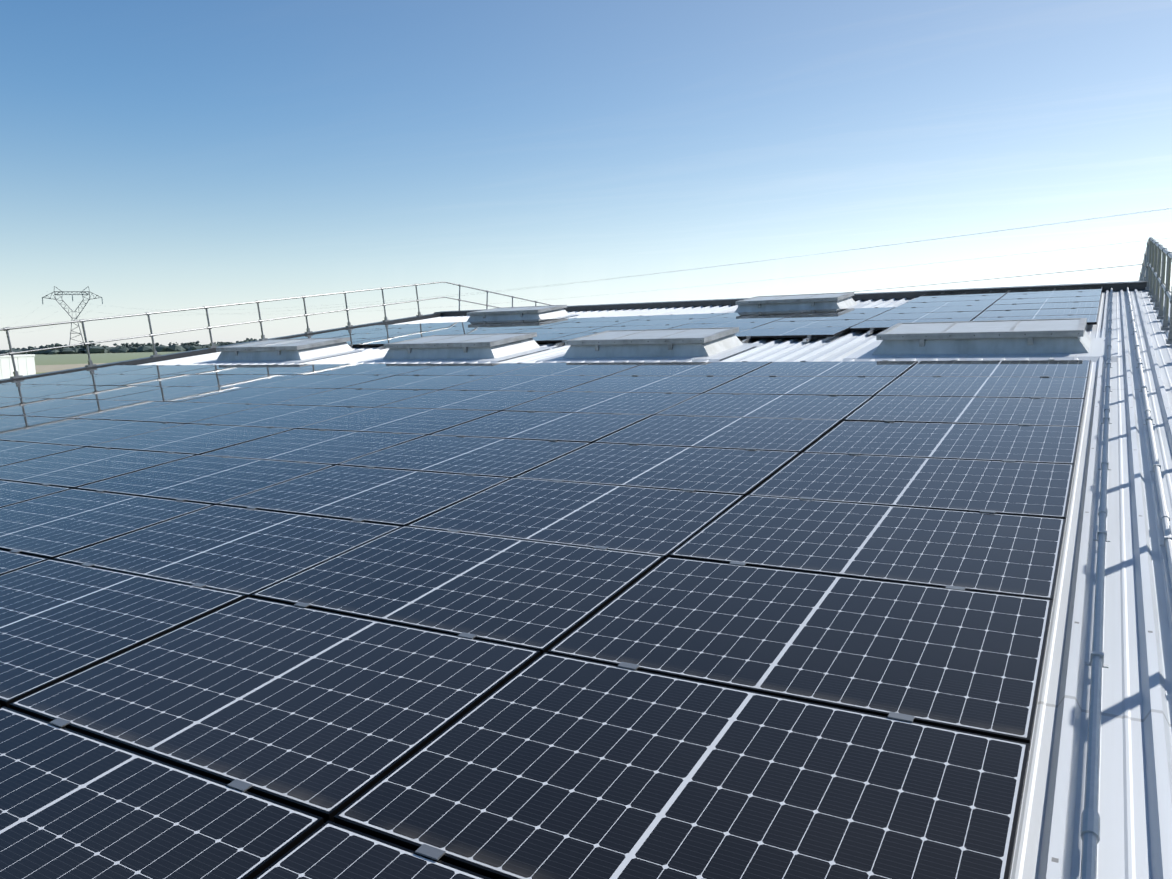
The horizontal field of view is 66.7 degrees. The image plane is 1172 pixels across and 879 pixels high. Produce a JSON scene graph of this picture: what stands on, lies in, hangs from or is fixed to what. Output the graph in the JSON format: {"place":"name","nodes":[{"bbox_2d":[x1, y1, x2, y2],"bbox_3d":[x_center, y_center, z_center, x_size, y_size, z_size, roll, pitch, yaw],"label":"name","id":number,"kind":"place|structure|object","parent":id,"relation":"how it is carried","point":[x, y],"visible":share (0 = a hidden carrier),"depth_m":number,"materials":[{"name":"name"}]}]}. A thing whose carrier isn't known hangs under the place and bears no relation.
{"place":"outdoors","nodes":[
{"label":"outdoors","id":0,"kind":"place"},
{"bbox_2d":[34,351,183,373],"bbox_3d":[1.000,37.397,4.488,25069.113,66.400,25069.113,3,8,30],"label":"fields","id":1,"kind":"structure","parent":0,"point":[44,363],"depth_m":399.76,"materials":[{"name":"green plant"}]},
{"bbox_2d":[0,354,35,379],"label":"neighbour shed","id":2,"kind":"structure","parent":1,"relation":"on","point":[25,364],"depth_m":228.99,"materials":[{"name":"white metal"}]},
{"bbox_2d":[42,286,101,344],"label":"power pylon","id":3,"kind":"object","parent":1,"relation":"on","point":[60,291],"visible":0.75,"depth_m":532.86,"materials":[{"name":"metal"}]},
{"bbox_2d":[30,208,1171,331],"bbox_3d":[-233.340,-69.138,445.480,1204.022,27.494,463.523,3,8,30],"label":"power line conductors","id":4,"kind":"object","parent":3,"relation":"attached to","point":[822,274],"visible":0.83,"depth_m":164.71,"materials":[{"name":"metal"}]},
{"bbox_2d":[0,338,256,354],"bbox_3d":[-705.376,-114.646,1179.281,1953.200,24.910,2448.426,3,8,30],"label":"tree line","id":5,"kind":"object","parent":1,"relation":"on","point":[124,348],"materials":[{"name":"green plant"}]},
{"bbox_2d":[467,305,566,317],"bbox_3d":[-1.813,-3.352,23.399,2.240,0.308,1.400,3,8,30],"label":"skylight lid frame","id":6,"kind":"object","parent":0,"point":[521,311],"visible":0.83,"depth_m":22.90,"materials":[{"name":"grey metal"}]},
{"bbox_2d":[467,308,568,321],"bbox_3d":[-1.799,-3.262,23.431,2.360,0.325,1.393,3,8,30],"label":"skylight upstand","id":7,"kind":"object","parent":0,"point":[534,316],"visible":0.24,"depth_m":22.86,"materials":[{"name":"white metal"}]},
{"bbox_2d":[478,305,560,311],"bbox_3d":[-1.814,-3.401,23.393,2.100,0.179,1.258,3,8,30],"label":"skylight lid panel","id":8,"kind":"object","parent":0,"point":[518,308],"visible":0.3,"depth_m":23.42,"materials":[{"name":"white plastic"}]},
{"bbox_2d":[0,0,1171,349],"label":"sky","id":9,"kind":"structure","parent":0,"point":[161,155],"materials":[{"name":"blue"}]},
{"bbox_2d":[735,292,853,307],"bbox_3d":[4.612,-3.066,19.659,2.240,0.308,1.400,3,8,30],"label":"skylight lid frame","id":10,"kind":"object","parent":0,"point":[807,299],"visible":0.79,"depth_m":19.16,"materials":[{"name":"grey metal"}]},
{"bbox_2d":[734,297,856,312],"bbox_3d":[4.627,-2.976,19.691,2.360,0.325,1.393,3,8,30],"label":"skylight upstand","id":11,"kind":"object","parent":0,"point":[845,303],"visible":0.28,"depth_m":19.11,"materials":[{"name":"white metal"}]},
{"bbox_2d":[744,293,846,300],"bbox_3d":[4.611,-3.115,19.653,2.100,0.179,1.258,3,8,30],"label":"skylight lid panel","id":12,"kind":"object","parent":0,"point":[798,296],"visible":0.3,"depth_m":19.67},
{"bbox_2d":[885,319,1079,333],"bbox_3d":[5.111,-1.432,11.511,2.200,0.179,1.258,3,8,30],"label":"skylight lid panel","id":13,"kind":"object","parent":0,"point":[1036,325],"visible":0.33,"depth_m":11.48,"materials":[{"name":"white plastic"}]},
{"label":"building walls","id":14,"kind":"object","parent":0,"visible":0},
{"bbox_2d":[140,289,1171,878],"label":"corrugated metal roof","id":15,"kind":"structure","parent":14,"relation":"on","point":[1134,807],"depth_m":3.68,"materials":[{"name":"silver metal"}]},
{"bbox_2d":[10,312,422,378],"bbox_3d":[-4.450,-2.393,27.528,0.100,3.160,59.776,3,8,30],"label":"guardrail feet","id":16,"kind":"object","parent":15,"relation":"on","point":[90,364],"visible":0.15,"depth_m":20.39,"materials":[{"name":"grey metal"}]},
{"bbox_2d":[0,281,549,371],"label":"guardrail","id":17,"kind":"object","parent":16,"relation":"on","point":[86,343],"visible":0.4,"depth_m":20.43,"materials":[{"name":"metal"}]},
{"bbox_2d":[194,350,363,364],"bbox_3d":[-6.204,-1.648,17.976,3.040,0.236,1.876,3,8,30],"label":"skylight flashing","id":18,"kind":"object","parent":15,"relation":"on","point":[263,361],"visible":0.4,"depth_m":17.30,"materials":[{"name":"silver metal"}]},
{"bbox_2d":[216,342,352,360],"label":"skylight curb","id":19,"kind":"structure","parent":18,"relation":"on","point":[318,351],"depth_m":17.50,"materials":[{"name":"white metal"}]},
{"bbox_2d":[216,337,349,355],"bbox_3d":[-6.140,-1.884,18.068,2.340,0.308,1.400,3,8,30],"label":"skylight frame","id":20,"kind":"object","parent":19,"relation":"on","point":[278,348],"visible":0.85,"depth_m":17.56,"materials":[{"name":"grey metal"}]},
{"bbox_2d":[229,338,339,346],"bbox_3d":[-6.141,-1.933,18.062,2.200,0.179,1.258,3,8,30],"label":"skylight panel","id":21,"kind":"object","parent":20,"relation":"in","point":[276,343],"visible":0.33,"depth_m":18.08,"materials":[{"name":"white plastic"}]},
{"bbox_2d":[358,347,553,363],"bbox_3d":[-2.292,-1.474,15.699,3.040,0.236,1.876,3,8,30],"label":"skylight flashing","id":22,"kind":"object","parent":15,"relation":"on","point":[420,361],"visible":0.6,"depth_m":15.06,"materials":[{"name":"silver metal"}]},
{"bbox_2d":[383,338,539,358],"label":"skylight curb","id":23,"kind":"structure","parent":22,"relation":"on","point":[502,350],"depth_m":15.21,"materials":[{"name":"white metal"}]},
{"bbox_2d":[383,332,536,352],"bbox_3d":[-2.228,-1.710,15.790,2.340,0.308,1.400,3,8,30],"label":"skylight frame","id":24,"kind":"object","parent":23,"relation":"on","point":[410,346],"visible":0.77,"depth_m":15.29,"materials":[{"name":"grey metal"}]},
{"bbox_2d":[393,333,527,343],"bbox_3d":[-2.229,-1.759,15.784,2.200,0.179,1.258,3,8,30],"label":"skylight panel","id":25,"kind":"object","parent":24,"relation":"in","point":[464,338],"visible":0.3,"depth_m":15.78,"materials":[{"name":"white plastic"}]},
{"bbox_2d":[551,314,579,318],"bbox_3d":[-1.877,-3.116,23.308,2.940,0.236,1.876,3,8,30],"label":"skylight apron","id":26,"kind":"object","parent":15,"relation":"on","point":[565,316],"visible":0.08,"depth_m":22.93,"materials":[{"name":"white metal"}]},
{"bbox_2d":[0,281,1146,382],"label":"ridge cap and rake trim","id":27,"kind":"object","parent":15,"relation":"on","point":[1115,286],"visible":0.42,"depth_m":20.52,"materials":[{"name":"grey metal"}]},
{"bbox_2d":[1159,294,1169,323],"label":"rake trim","id":28,"kind":"structure","parent":27,"relation":"attached to","point":[1169,308],"depth_m":13.97,"materials":[{"name":"white metal"}]},
{"bbox_2d":[350,330,877,348],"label":"panel mounting rails","id":29,"kind":"object","parent":15,"relation":"on","point":[748,340],"visible":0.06,"depth_m":14.21,"materials":[{"name":"silver metal"}]},
{"bbox_2d":[0,289,1081,860],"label":"panel clamps","id":30,"kind":"object","parent":29,"relation":"attached to","point":[434,853],"visible":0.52,"depth_m":4.60,"materials":[{"name":"silver metal"}]},
{"bbox_2d":[0,291,1101,878],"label":"solar panel frames","id":31,"kind":"structure","parent":29,"relation":"attached to","point":[326,817],"depth_m":4.12,"materials":[{"name":"black metal"}]},
{"bbox_2d":[0,287,1101,878],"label":"solar panels","id":32,"kind":"object","parent":31,"relation":"in","point":[546,765],"visible":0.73,"depth_m":3.96,"materials":[{"name":"blue glass"}]},
{"bbox_2d":[535,343,762,362],"bbox_3d":[0.964,-1.329,13.803,3.040,0.236,1.876,3,8,30],"label":"skylight flashing","id":33,"kind":"object","parent":15,"relation":"on","point":[717,357],"visible":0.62,"depth_m":13.18,"materials":[{"name":"silver metal"}]},
{"bbox_2d":[563,334,742,357],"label":"skylight curb","id":34,"kind":"structure","parent":33,"relation":"on","point":[713,347],"depth_m":13.31,"materials":[{"name":"white metal"}]},
{"bbox_2d":[565,327,738,350],"bbox_3d":[1.028,-1.564,13.895,2.340,0.308,1.400,3,8,30],"label":"skylight frame","id":35,"kind":"object","parent":34,"relation":"on","point":[670,342],"visible":0.83,"depth_m":13.40,"materials":[{"name":"grey metal"}]},
{"bbox_2d":[575,328,729,339],"bbox_3d":[1.027,-1.614,13.889,2.200,0.179,1.258,3,8,30],"label":"skylight panel","id":36,"kind":"object","parent":35,"relation":"in","point":[691,333],"visible":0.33,"depth_m":13.88,"materials":[{"name":"white plastic"}]},
{"bbox_2d":[728,303,870,312],"bbox_3d":[4.548,-2.830,19.567,2.940,0.236,1.876,3,8,30],"label":"skylight apron","id":37,"kind":"object","parent":15,"relation":"on","point":[858,305],"visible":0.06,"depth_m":19.27,"materials":[{"name":"white metal"}]},
{"bbox_2d":[842,337,1117,361],"bbox_3d":[5.049,-1.147,11.426,3.040,0.236,1.876,3,8,30],"label":"skylight flashing","id":38,"kind":"object","parent":15,"relation":"on","point":[1098,348],"visible":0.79,"depth_m":10.80,"materials":[{"name":"silver metal"}]},
{"bbox_2d":[872,331,1090,354],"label":"skylight curb","id":39,"kind":"structure","parent":38,"relation":"on","point":[1041,345],"depth_m":10.93,"materials":[{"name":"white metal"}]},
{"bbox_2d":[876,318,1086,346],"bbox_3d":[5.113,-1.382,11.518,2.340,0.308,1.400,3,8,30],"label":"skylight frame","id":40,"kind":"object","parent":39,"relation":"on","point":[1010,333],"visible":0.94,"depth_m":11.02,"materials":[{"name":"grey metal"}]},
{"bbox_2d":[1085,290,1171,667],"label":"conduit clamps","id":41,"kind":"object","parent":15,"relation":"on","point":[1100,654],"visible":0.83,"depth_m":5.50,"materials":[{"name":"metal"}]},
{"bbox_2d":[1080,287,1171,878],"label":"cable conduits","id":42,"kind":"object","parent":41,"relation":"attached to","point":[1090,828],"visible":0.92,"depth_m":3.43,"materials":[{"name":"metal"}]},
{"bbox_2d":[1145,283,1171,343],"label":"guardrail feet","id":43,"kind":"object","parent":15,"relation":"on","point":[1165,326],"visible":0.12,"depth_m":13.02,"materials":[{"name":"grey metal"}]},
{"bbox_2d":[1138,237,1171,332],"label":"guardrail","id":44,"kind":"object","parent":43,"relation":"attached to","point":[1152,272],"visible":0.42,"depth_m":14.10,"materials":[{"name":"metal"}]}
]}

